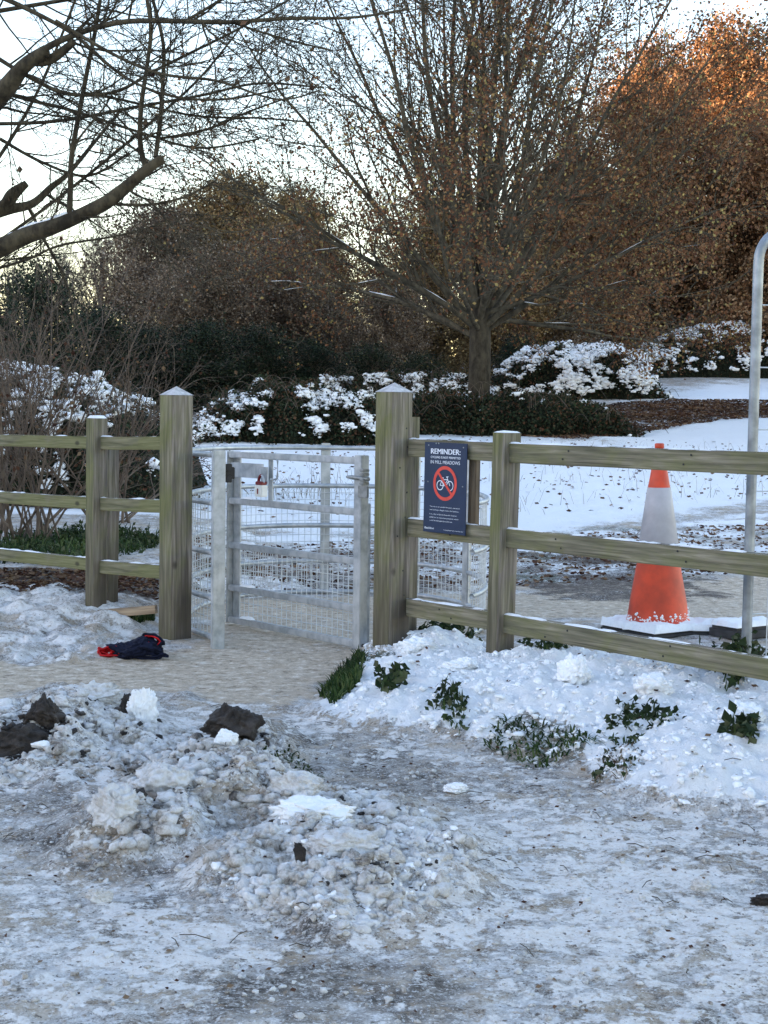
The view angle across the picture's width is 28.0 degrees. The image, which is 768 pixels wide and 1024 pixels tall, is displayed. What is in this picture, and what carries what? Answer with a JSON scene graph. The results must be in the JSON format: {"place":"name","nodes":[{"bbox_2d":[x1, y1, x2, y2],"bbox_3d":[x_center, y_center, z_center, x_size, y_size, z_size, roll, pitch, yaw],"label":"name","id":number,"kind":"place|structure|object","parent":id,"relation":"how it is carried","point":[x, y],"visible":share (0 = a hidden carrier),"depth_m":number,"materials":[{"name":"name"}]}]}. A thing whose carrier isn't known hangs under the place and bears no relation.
{"place":"outdoors","nodes":[
{"label":"outdoors","id":0,"kind":"place"},
{"bbox_2d":[0,372,767,1023],"bbox_3d":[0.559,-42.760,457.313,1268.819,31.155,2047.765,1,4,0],"label":"ground","id":1,"kind":"structure","parent":0,"point":[48,624],"depth_m":3.97,"materials":[{"name":"snow"}]},
{"bbox_2d":[0,246,46,343],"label":"bare tree","id":2,"kind":"object","parent":1,"relation":"on","point":[10,281],"visible":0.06,"depth_m":49.53,"materials":[{"name":"brown plant"}]},
{"bbox_2d":[0,290,61,366],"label":"holly tree","id":3,"kind":"object","parent":1,"relation":"on","point":[3,320],"visible":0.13,"depth_m":33.76,"materials":[{"name":"green plant"}]},
{"bbox_2d":[0,247,101,375],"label":"holly tree","id":4,"kind":"object","parent":1,"relation":"on","point":[27,290],"visible":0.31,"depth_m":35.47,"materials":[{"name":"green plant"}]},
{"bbox_2d":[0,145,123,516],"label":"bare shrub","id":5,"kind":"object","parent":1,"relation":"on","point":[40,332],"visible":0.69,"depth_m":14.97,"materials":[{"name":"brown plant"}]},
{"bbox_2d":[38,228,98,323],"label":"bare tree","id":6,"kind":"object","parent":1,"relation":"on","point":[65,262],"visible":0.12,"depth_m":59.44,"materials":[{"name":"brown plant"}]},
{"bbox_2d":[0,567,158,599],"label":"fallen leaves","id":7,"kind":"object","parent":1,"relation":"on","point":[23,585],"visible":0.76,"depth_m":9.82,"materials":[{"name":"plant"}]},
{"bbox_2d":[0,519,158,563],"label":"undergrowth","id":8,"kind":"object","parent":1,"relation":"on","point":[73,540],"visible":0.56,"depth_m":12.05,"materials":[{"name":"green plant"}]},
{"bbox_2d":[0,415,159,607],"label":"wooden fence","id":9,"kind":"object","parent":1,"relation":"on","point":[96,442],"visible":1,"depth_m":8.49,"materials":[{"name":"brown wood"}]},
{"bbox_2d":[60,210,134,355],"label":"bare tree","id":10,"kind":"object","parent":1,"relation":"on","point":[99,262],"visible":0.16,"depth_m":55.30,"materials":[{"name":"brown plant"}]},
{"bbox_2d":[85,888,113,902],"bbox_3d":[-0.688,0.930,3.719,0.071,0.048,0.046,1,4,-2],"label":"ice lump","id":11,"kind":"object","parent":1,"relation":"on","point":[97,895],"visible":1,"depth_m":3.71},
{"bbox_2d":[0,182,215,433],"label":"bare shrub","id":12,"kind":"object","parent":1,"relation":"on","point":[95,346],"visible":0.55,"depth_m":17.74,"materials":[{"name":"brown plant"}]},
{"bbox_2d":[59,301,158,400],"bbox_3d":[-7.403,-3.769,39.798,3.458,3.527,3.124,-2,4,-36],"label":"holly tree","id":13,"kind":"object","parent":1,"relation":"on","point":[113,335],"visible":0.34,"depth_m":39.61,"materials":[{"name":"green plant"}]},
{"bbox_2d":[107,449,118,602],"bbox_3d":[-1.565,0.200,8.809,0.077,1.210,0.062,-2,5,-41],"label":"fence post","id":14,"kind":"object","parent":1,"relation":"on","point":[112,516],"visible":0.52,"depth_m":8.78,"materials":[{"name":"brown wood"}]},
{"bbox_2d":[0,307,227,522],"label":"bare shrub","id":15,"kind":"object","parent":1,"relation":"on","point":[124,475],"visible":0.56,"depth_m":14.29,"materials":[{"name":"brown plant"}]},
{"bbox_2d":[0,273,239,541],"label":"bare shrub","id":16,"kind":"object","parent":1,"relation":"on","point":[38,510],"visible":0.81,"depth_m":12.41,"materials":[{"name":"brown plant"}]},
{"bbox_2d":[0,345,248,508],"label":"bramble bush","id":17,"kind":"object","parent":1,"relation":"on","point":[141,476],"visible":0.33,"depth_m":17.53,"materials":[{"name":"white plant"}]},
{"bbox_2d":[97,605,157,615],"bbox_3d":[-1.392,0.540,8.350,0.346,0.046,0.031,-5,2,17],"label":"edging board","id":18,"kind":"object","parent":1,"relation":"on","point":[139,610],"visible":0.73,"depth_m":8.32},
{"bbox_2d":[128,604,155,622],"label":"grass clump","id":19,"kind":"object","parent":1,"relation":"on","point":[147,617],"visible":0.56,"depth_m":8.51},
{"bbox_2d":[0,682,296,888],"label":"slush heap","id":20,"kind":"object","parent":1,"relation":"on","point":[174,813],"visible":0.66,"depth_m":4.93,"materials":[{"name":"snow"}]},
{"bbox_2d":[0,723,48,757],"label":"soil clod","id":21,"kind":"object","parent":20,"relation":"on","point":[16,740],"visible":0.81,"depth_m":5.13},
{"bbox_2d":[31,740,49,748],"bbox_3d":[-1.139,0.772,5.101,0.070,0.034,0.048,2,4,17],"label":"ice lump","id":22,"kind":"object","parent":20,"relation":"on","point":[38,744],"visible":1,"depth_m":5.08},
{"bbox_2d":[22,692,65,729],"bbox_3d":[-1.158,0.685,5.261,0.149,0.143,0.097,0,4,-19],"label":"soil clod","id":23,"kind":"object","parent":20,"relation":"on","point":[43,711],"visible":0.97,"depth_m":5.23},
{"bbox_2d":[72,794,85,803],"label":"ice lump","id":24,"kind":"object","parent":20,"relation":"on","point":[77,798],"visible":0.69,"depth_m":4.49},
{"bbox_2d":[63,680,122,703],"bbox_3d":[-1.116,0.702,5.910,0.227,0.112,0.130,0,4,-18],"label":"ice lump","id":25,"kind":"object","parent":20,"relation":"on","point":[106,692],"visible":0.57,"depth_m":5.89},
{"bbox_2d":[87,782,140,832],"bbox_3d":[-0.725,0.797,4.118,0.143,0.143,0.107,0,4,-7],"label":"ice lump","id":26,"kind":"object","parent":20,"relation":"on","point":[110,802],"visible":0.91,"depth_m":4.10,"materials":[{"name":"ice"}]},
{"bbox_2d":[110,818,121,828],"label":"ice lump","id":27,"kind":"object","parent":20,"relation":"on","point":[114,823],"visible":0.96,"depth_m":4.07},
{"bbox_2d":[119,693,130,713],"bbox_3d":[-0.973,0.745,5.744,0.042,0.145,0.039,21,-4,-22],"label":"soil clod","id":28,"kind":"object","parent":20,"relation":"on","point":[123,703],"visible":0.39,"depth_m":5.73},
{"bbox_2d":[126,687,158,722],"bbox_3d":[-0.893,0.731,5.690,0.123,0.178,0.070,0,4,-10],"label":"snow block","id":29,"kind":"object","parent":20,"relation":"on","point":[142,703],"depth_m":5.67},
{"bbox_2d":[130,761,195,797],"bbox_3d":[-0.631,0.781,4.438,0.194,0.131,0.160,-1,4,-22],"label":"ice lump","id":30,"kind":"object","parent":20,"relation":"on","point":[154,777],"visible":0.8,"depth_m":4.39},
{"bbox_2d":[213,728,238,746],"bbox_3d":[-0.523,0.749,5.078,0.086,0.072,0.074,1,4,-3],"label":"ice lump","id":31,"kind":"object","parent":20,"relation":"on","point":[228,737],"visible":0.96,"depth_m":5.05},
{"bbox_2d":[199,702,265,741],"bbox_3d":[-0.514,0.716,5.227,0.230,0.147,0.164,3,4,36],"label":"soil clod","id":32,"kind":"object","parent":20,"relation":"on","point":[245,723],"visible":0.85,"depth_m":5.17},
{"bbox_2d":[59,176,243,384],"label":"thicket tree","id":33,"kind":"object","parent":1,"relation":"on","point":[141,260],"visible":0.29,"depth_m":48.94,"materials":[{"name":"brown plant"}]},
{"bbox_2d":[114,320,193,408],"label":"holly tree","id":34,"kind":"object","parent":1,"relation":"on","point":[151,331],"visible":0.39,"depth_m":41.41,"materials":[{"name":"green plant"}]},
{"bbox_2d":[110,329,227,471],"bbox_3d":[-3.251,-1.195,18.807,2.921,2.094,1.856,-2,4,-37],"label":"bare shrub","id":35,"kind":"object","parent":1,"relation":"on","point":[137,392],"visible":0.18,"depth_m":18.91,"materials":[{"name":"brown plant"}]},
{"bbox_2d":[159,386,192,640],"bbox_3d":[-1.093,0.155,8.075,0.134,1.626,0.134,-3,5,-43],"label":"gate post","id":36,"kind":"object","parent":1,"relation":"on","point":[175,504],"visible":0.85,"depth_m":8.02,"materials":[{"name":"brown wood"}]},
{"bbox_2d":[119,240,294,404],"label":"thicket tree","id":37,"kind":"object","parent":1,"relation":"on","point":[201,308],"visible":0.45,"depth_m":44.11,"materials":[{"name":"brown plant"}]},
{"bbox_2d":[150,312,271,411],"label":"holly tree","id":38,"kind":"object","parent":1,"relation":"on","point":[204,343],"visible":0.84,"depth_m":40.43,"materials":[{"name":"green plant"}]},
{"bbox_2d":[128,157,321,347],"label":"brown oak","id":39,"kind":"object","parent":1,"relation":"on","point":[231,206],"visible":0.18,"depth_m":52.65,"materials":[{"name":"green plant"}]},
{"bbox_2d":[0,0,488,350],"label":"overhanging tree","id":40,"kind":"object","parent":1,"relation":"on","point":[18,237],"visible":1,"depth_m":11.82,"materials":[{"name":"brown plant"}]},
{"bbox_2d":[201,319,319,392],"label":"holly tree","id":41,"kind":"object","parent":1,"relation":"on","point":[258,339],"visible":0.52,"depth_m":41.55,"materials":[{"name":"green plant"}]},
{"bbox_2d":[192,213,361,387],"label":"thicket tree","id":42,"kind":"object","parent":1,"relation":"on","point":[279,298],"visible":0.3,"depth_m":46.68,"materials":[{"name":"brown plant"}]},
{"bbox_2d":[193,369,377,445],"bbox_3d":[-2.118,-2.107,32.672,5.373,1.872,3.360,1,4,0],"label":"bramble bush","id":43,"kind":"object","parent":1,"relation":"on","point":[265,408],"visible":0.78,"depth_m":31.52,"materials":[{"name":"green plant"}]},
{"bbox_2d":[263,744,324,777],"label":"grass clump","id":44,"kind":"object","parent":1,"relation":"on","point":[290,758],"visible":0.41,"depth_m":5.09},
{"bbox_2d":[279,334,346,383],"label":"holly tree","id":45,"kind":"object","parent":1,"relation":"on","point":[314,351],"visible":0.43,"depth_m":42.58,"materials":[{"name":"green plant"}]},
{"bbox_2d":[273,466,353,498],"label":"dead grass","id":46,"kind":"structure","parent":1,"relation":"on","point":[308,488],"depth_m":20.22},
{"bbox_2d":[255,172,375,358],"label":"brown oak","id":47,"kind":"object","parent":1,"relation":"on","point":[342,234],"visible":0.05,"depth_m":58.78,"materials":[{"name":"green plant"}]},
{"bbox_2d":[294,290,369,370],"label":"thicket tree","id":48,"kind":"object","parent":1,"relation":"on","point":[331,325],"visible":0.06,"depth_m":49.28,"materials":[{"name":"brown plant"}]},
{"bbox_2d":[191,443,489,648],"bbox_3d":[-0.310,0.271,8.976,1.824,1.300,2.470,1,4,0],"label":"gate enclosure","id":49,"kind":"object","parent":1,"relation":"on","point":[223,473],"visible":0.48,"depth_m":9.50,"materials":[{"name":"metal"}]},
{"bbox_2d":[226,450,369,649],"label":"metal gate","id":50,"kind":"structure","parent":49,"relation":"attached to","point":[235,546],"depth_m":8.16,"materials":[{"name":"metal"}]},
{"bbox_2d":[255,474,267,496],"bbox_3d":[-0.663,-0.144,8.294,0.048,0.122,0.070,-2,5,-39],"label":"sign","id":51,"kind":"object","parent":50,"relation":"hanging from","point":[261,488],"visible":1,"depth_m":8.28,"materials":[{"name":"white plastic"}]},
{"bbox_2d":[203,762,478,933],"bbox_3d":[-0.105,0.860,4.116,0.711,0.164,1.274,1,4,0],"label":"slush heap","id":52,"kind":"object","parent":1,"relation":"on","point":[239,854],"visible":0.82,"depth_m":3.84,"materials":[{"name":"snow"}]},
{"bbox_2d":[267,770,325,795],"bbox_3d":[-0.243,0.797,4.449,0.161,0.105,0.144,3,4,32],"label":"ice slab","id":53,"kind":"object","parent":52,"relation":"on","point":[304,782],"depth_m":4.41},
{"bbox_2d":[293,842,305,862],"bbox_3d":[-0.205,0.847,3.798,0.036,0.073,0.017,-16,-2,18],"label":"bark piece","id":54,"kind":"object","parent":52,"relation":"on","point":[299,850],"visible":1,"depth_m":3.79,"materials":[{"name":"wood"}]},
{"bbox_2d":[268,794,356,820],"bbox_3d":[-0.199,0.829,4.225,0.244,0.085,0.223,1,4,11],"label":"ice slab","id":55,"kind":"object","parent":52,"relation":"on","point":[291,806],"depth_m":4.19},
{"bbox_2d":[307,826,384,856],"bbox_3d":[-0.097,0.837,3.916,0.194,0.066,0.164,-1,4,-21],"label":"ice slab","id":56,"kind":"object","parent":52,"relation":"on","point":[338,842],"depth_m":3.87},
{"bbox_2d":[316,645,369,703],"bbox_3d":[-0.149,0.680,6.746,0.232,0.156,1.288,1,4,6],"label":"grass clump","id":57,"kind":"object","parent":1,"relation":"on","point":[341,680],"visible":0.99,"depth_m":6.42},
{"bbox_2d":[325,338,404,379],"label":"holly tree","id":58,"kind":"object","parent":1,"relation":"on","point":[371,358],"visible":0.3,"depth_m":41.61,"materials":[{"name":"green plant"}]},
{"bbox_2d":[0,693,753,972],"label":"fallen twigs","id":59,"kind":"object","parent":1,"relation":"on","point":[426,841],"visible":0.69,"depth_m":4.24,"materials":[{"name":"brown plant"}]},
{"bbox_2d":[0,704,763,1016],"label":"fallen leaves","id":60,"kind":"object","parent":1,"relation":"on","point":[125,996],"visible":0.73,"depth_m":3.70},
{"bbox_2d":[318,271,448,376],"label":"thicket tree","id":61,"kind":"object","parent":1,"relation":"on","point":[380,331],"visible":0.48,"depth_m":45.29,"materials":[{"name":"brown plant"}]},
{"bbox_2d":[0,689,767,1023],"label":"ice crumbs","id":62,"kind":"object","parent":1,"relation":"on","point":[342,933],"visible":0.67,"depth_m":3.77,"materials":[{"name":"ice"}]},
{"bbox_2d":[308,362,471,405],"bbox_3d":[0.233,-2.676,36.513,6.218,1.793,2.604,1,4,0],"label":"bramble bush","id":63,"kind":"object","parent":1,"relation":"on","point":[380,380],"visible":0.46,"depth_m":36.36,"materials":[{"name":"white plant"}]},
{"bbox_2d":[373,382,411,646],"bbox_3d":[0.039,0.176,7.504,0.138,1.611,0.139,-3,5,-43],"label":"gate post","id":64,"kind":"object","parent":1,"relation":"on","point":[392,507],"visible":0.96,"depth_m":7.44,"materials":[{"name":"brown wood"}]},
{"bbox_2d":[409,417,419,630],"bbox_3d":[0.115,0.251,7.680,0.102,1.450,0.057,-2,5,-41],"label":"fence post","id":65,"kind":"object","parent":1,"relation":"on","point":[414,513],"visible":0.32,"depth_m":7.66,"materials":[{"name":"brown wood"}]},
{"bbox_2d":[384,349,454,377],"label":"holly tree","id":66,"kind":"object","parent":1,"relation":"on","point":[428,367],"visible":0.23,"depth_m":40.67,"materials":[{"name":"green plant"}]},
{"bbox_2d":[345,185,505,377],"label":"brown oak","id":67,"kind":"object","parent":1,"relation":"on","point":[433,288],"visible":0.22,"depth_m":56.32,"materials":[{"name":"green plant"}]},
{"bbox_2d":[86,0,767,400],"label":"oak tree","id":68,"kind":"object","parent":1,"relation":"on","point":[472,262],"visible":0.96,"depth_m":33.73,"materials":[{"name":"brown plant"}]},
{"bbox_2d":[443,782,468,793],"bbox_3d":[0.225,0.875,4.871,0.085,0.036,0.062,1,4,10],"label":"ice lump","id":69,"kind":"object","parent":1,"relation":"on","point":[456,787],"visible":1,"depth_m":4.86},
{"bbox_2d":[194,522,767,590],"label":"fallen leaves","id":70,"kind":"object","parent":1,"relation":"on","point":[606,561],"visible":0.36,"depth_m":12.32,"materials":[{"name":"plant"}]},
{"bbox_2d":[201,436,767,518],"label":"fallen leaves","id":71,"kind":"object","parent":1,"relation":"on","point":[559,493],"visible":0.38,"depth_m":22.48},
{"bbox_2d":[491,329,549,376],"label":"holly tree","id":72,"kind":"object","parent":1,"relation":"on","point":[509,346],"visible":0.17,"depth_m":47.54,"materials":[{"name":"green plant"}]},
{"bbox_2d":[432,221,611,381],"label":"brown oak","id":73,"kind":"object","parent":1,"relation":"on","point":[457,320],"visible":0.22,"depth_m":50.69,"materials":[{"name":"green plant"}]},
{"bbox_2d":[285,438,763,513],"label":"dead grass","id":74,"kind":"structure","parent":1,"relation":"on","point":[570,477],"depth_m":21.19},
{"bbox_2d":[405,378,666,436],"bbox_3d":[3.061,-2.246,35.013,6.833,1.600,2.724,1,4,0],"label":"bramble bush","id":75,"kind":"object","parent":1,"relation":"on","point":[444,410],"visible":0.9,"depth_m":34.41,"materials":[{"name":"green plant"}]},
{"bbox_2d":[316,626,767,806],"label":"snow bank","id":76,"kind":"structure","parent":1,"relation":"on","point":[602,680],"depth_m":5.78,"materials":[{"name":"snow"}]},
{"bbox_2d":[373,660,410,692],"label":"weed clump","id":77,"kind":"object","parent":76,"relation":"on","point":[397,674],"visible":0.99,"depth_m":6.11,"materials":[{"name":"green plant"}]},
{"bbox_2d":[425,676,470,732],"bbox_3d":[0.239,0.723,5.822,0.174,0.162,0.438,1,4,0],"label":"weed clump","id":78,"kind":"object","parent":76,"relation":"on","point":[448,700],"visible":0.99,"depth_m":5.80,"materials":[{"name":"green plant"}]},
{"bbox_2d":[416,619,482,640],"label":"weed clump","id":79,"kind":"object","parent":76,"relation":"on","point":[460,628],"visible":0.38,"depth_m":7.67,"materials":[{"name":"green plant"}]},
{"bbox_2d":[516,637,570,649],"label":"weed clump","id":80,"kind":"object","parent":76,"relation":"on","point":[548,645],"visible":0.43,"depth_m":6.93,"materials":[{"name":"green plant"}]},
{"bbox_2d":[397,633,757,776],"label":"fallen leaves","id":81,"kind":"object","parent":76,"relation":"on","point":[706,734],"visible":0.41,"depth_m":5.86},
{"bbox_2d":[596,695,685,745],"bbox_3d":[0.920,0.753,5.436,0.301,0.152,0.470,2,4,19],"label":"weed clump","id":82,"kind":"object","parent":76,"relation":"on","point":[653,715],"visible":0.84,"depth_m":5.44,"materials":[{"name":"green plant"}]},
{"bbox_2d":[699,630,767,690],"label":"nettle clump","id":83,"kind":"object","parent":76,"relation":"on","point":[738,647],"visible":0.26,"depth_m":6.20,"materials":[{"name":"green plant"}]},
{"bbox_2d":[717,700,760,743],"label":"weed clump","id":84,"kind":"object","parent":76,"relation":"on","point":[743,726],"visible":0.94,"depth_m":5.07,"materials":[{"name":"green plant"}]},
{"bbox_3d":[1.437,0.764,6.238,0.620,0.120,0.220,-1,4,-25],"label":"rubber block","id":85,"kind":"object","parent":76,"relation":"on","visible":0},
{"bbox_2d":[741,232,767,655],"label":"panel","id":86,"kind":"object","parent":85,"relation":"on","point":[753,412],"visible":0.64,"depth_m":6.17,"materials":[{"name":"metal"}]},
{"bbox_2d":[462,244,622,371],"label":"thicket tree","id":87,"kind":"object","parent":1,"relation":"on","point":[567,337],"visible":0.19,"depth_m":50.76,"materials":[{"name":"brown plant"}]},
{"bbox_2d":[481,712,603,767],"bbox_3d":[0.529,0.803,5.440,0.340,0.120,0.556,-1,4,-30],"label":"grass clump","id":88,"kind":"object","parent":1,"relation":"on","point":[537,744],"visible":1,"depth_m":5.40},
{"bbox_2d":[496,146,615,329],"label":"autumn oak","id":89,"kind":"object","parent":1,"relation":"on","point":[557,235],"visible":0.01,"depth_m":57.81,"materials":[{"name":"orange plant"}]},
{"bbox_2d":[490,335,678,400],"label":"bramble bush","id":90,"kind":"object","parent":1,"relation":"on","point":[580,368],"visible":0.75,"depth_m":44.54,"materials":[{"name":"white plant"}]},
{"bbox_2d":[406,430,767,680],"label":"wooden fence","id":91,"kind":"object","parent":1,"relation":"on","point":[503,536],"visible":0.92,"depth_m":6.60,"materials":[{"name":"brown wood"}]},
{"bbox_2d":[423,442,467,535],"bbox_3d":[0.285,-0.112,7.211,0.007,0.426,0.292,-2,5,-40],"label":"notice sign","id":92,"kind":"object","parent":91,"relation":"attached to","point":[445,483],"visible":1,"depth_m":7.21,"materials":[{"name":"blue"}]},
{"bbox_2d":[468,460,479,523],"bbox_3d":[0.418,-0.087,7.143,0.030,0.440,0.050,-2,5,-41],"label":"batten","id":93,"kind":"object","parent":91,"relation":"attached to","point":[474,492],"visible":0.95,"depth_m":7.13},
{"bbox_2d":[591,738,644,783],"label":"weed clump","id":94,"kind":"object","parent":1,"relation":"on","point":[600,771],"visible":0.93,"depth_m":5.00,"materials":[{"name":"green plant"}]},
{"bbox_2d":[555,235,683,345],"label":"thicket tree","id":95,"kind":"object","parent":1,"relation":"on","point":[619,340],"visible":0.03,"depth_m":54.71,"materials":[{"name":"brown plant"}]},
{"bbox_2d":[525,28,764,349],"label":"autumn oak","id":96,"kind":"object","parent":1,"relation":"on","point":[686,300],"visible":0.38,"depth_m":54.10,"materials":[{"name":"orange plant"}]},
{"bbox_2d":[522,398,767,438],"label":"mulch bed","id":97,"kind":"object","parent":1,"relation":"on","point":[684,409],"visible":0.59,"depth_m":40.10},
{"bbox_2d":[600,443,711,637],"bbox_3d":[1.540,0.148,8.584,0.460,1.063,0.460,-1,4,-32],"label":"traffic cone","id":98,"kind":"object","parent":1,"relation":"on","point":[658,607],"visible":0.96,"depth_m":8.49,"materials":[{"name":"orange plastic"}]},
{"bbox_2d":[619,618,713,635],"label":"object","id":99,"kind":"object","parent":98,"relation":"on","point":[701,629],"depth_m":8.46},
{"bbox_2d":[651,222,729,334],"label":"autumn oak","id":100,"kind":"object","parent":1,"relation":"on","point":[684,283],"visible":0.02,"depth_m":58.29,"materials":[{"name":"orange plant"}]},
{"bbox_2d":[630,313,767,378],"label":"bramble bush","id":101,"kind":"object","parent":1,"relation":"on","point":[733,364],"visible":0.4,"depth_m":52.13,"materials":[{"name":"white plant"}]},
{"bbox_2d":[690,878,711,890],"bbox_3d":[0.798,0.941,3.878,0.052,0.036,0.041,3,4,37],"label":"ice lump","id":102,"kind":"object","parent":1,"relation":"on","point":[699,884],"visible":1,"depth_m":3.87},
{"bbox_2d":[647,0,767,324],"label":"autumn oak","id":103,"kind":"object","parent":1,"relation":"on","point":[745,63],"visible":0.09,"depth_m":59.53,"materials":[{"name":"orange plant"}]},
{"bbox_2d":[699,52,767,354],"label":"autumn oak","id":104,"kind":"object","parent":1,"relation":"on","point":[737,298],"visible":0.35,"depth_m":53.20,"materials":[{"name":"orange plant"}]},
{"bbox_2d":[709,616,767,639],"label":"rubber block","id":105,"kind":"object","parent":1,"relation":"on","point":[727,627],"depth_m":8.36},
{"bbox_2d":[711,196,766,325],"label":"autumn oak","id":106,"kind":"object","parent":1,"relation":"on","point":[742,254],"visible":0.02,"depth_m":58.57,"materials":[{"name":"orange plant"}]},
{"bbox_2d":[750,894,767,905],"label":"soil clod","id":107,"kind":"object","parent":1,"relation":"on","point":[760,900],"visible":1,"depth_m":3.78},
{"bbox_2d":[0,576,767,704],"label":"path","id":108,"kind":"structure","parent":0,"point":[249,664],"depth_m":7.62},
{"bbox_2d":[97,633,168,659],"bbox_3d":[-1.210,0.647,7.447,0.350,0.128,0.192,1,4,0],"label":"dropped garment","id":109,"kind":"object","parent":108,"relation":"on","point":[144,645],"visible":1,"depth_m":7.39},
{"bbox_2d":[0,0,767,356],"label":"sky","id":110,"kind":"structure","parent":0,"point":[11,48],"materials":[{"name":"white"}]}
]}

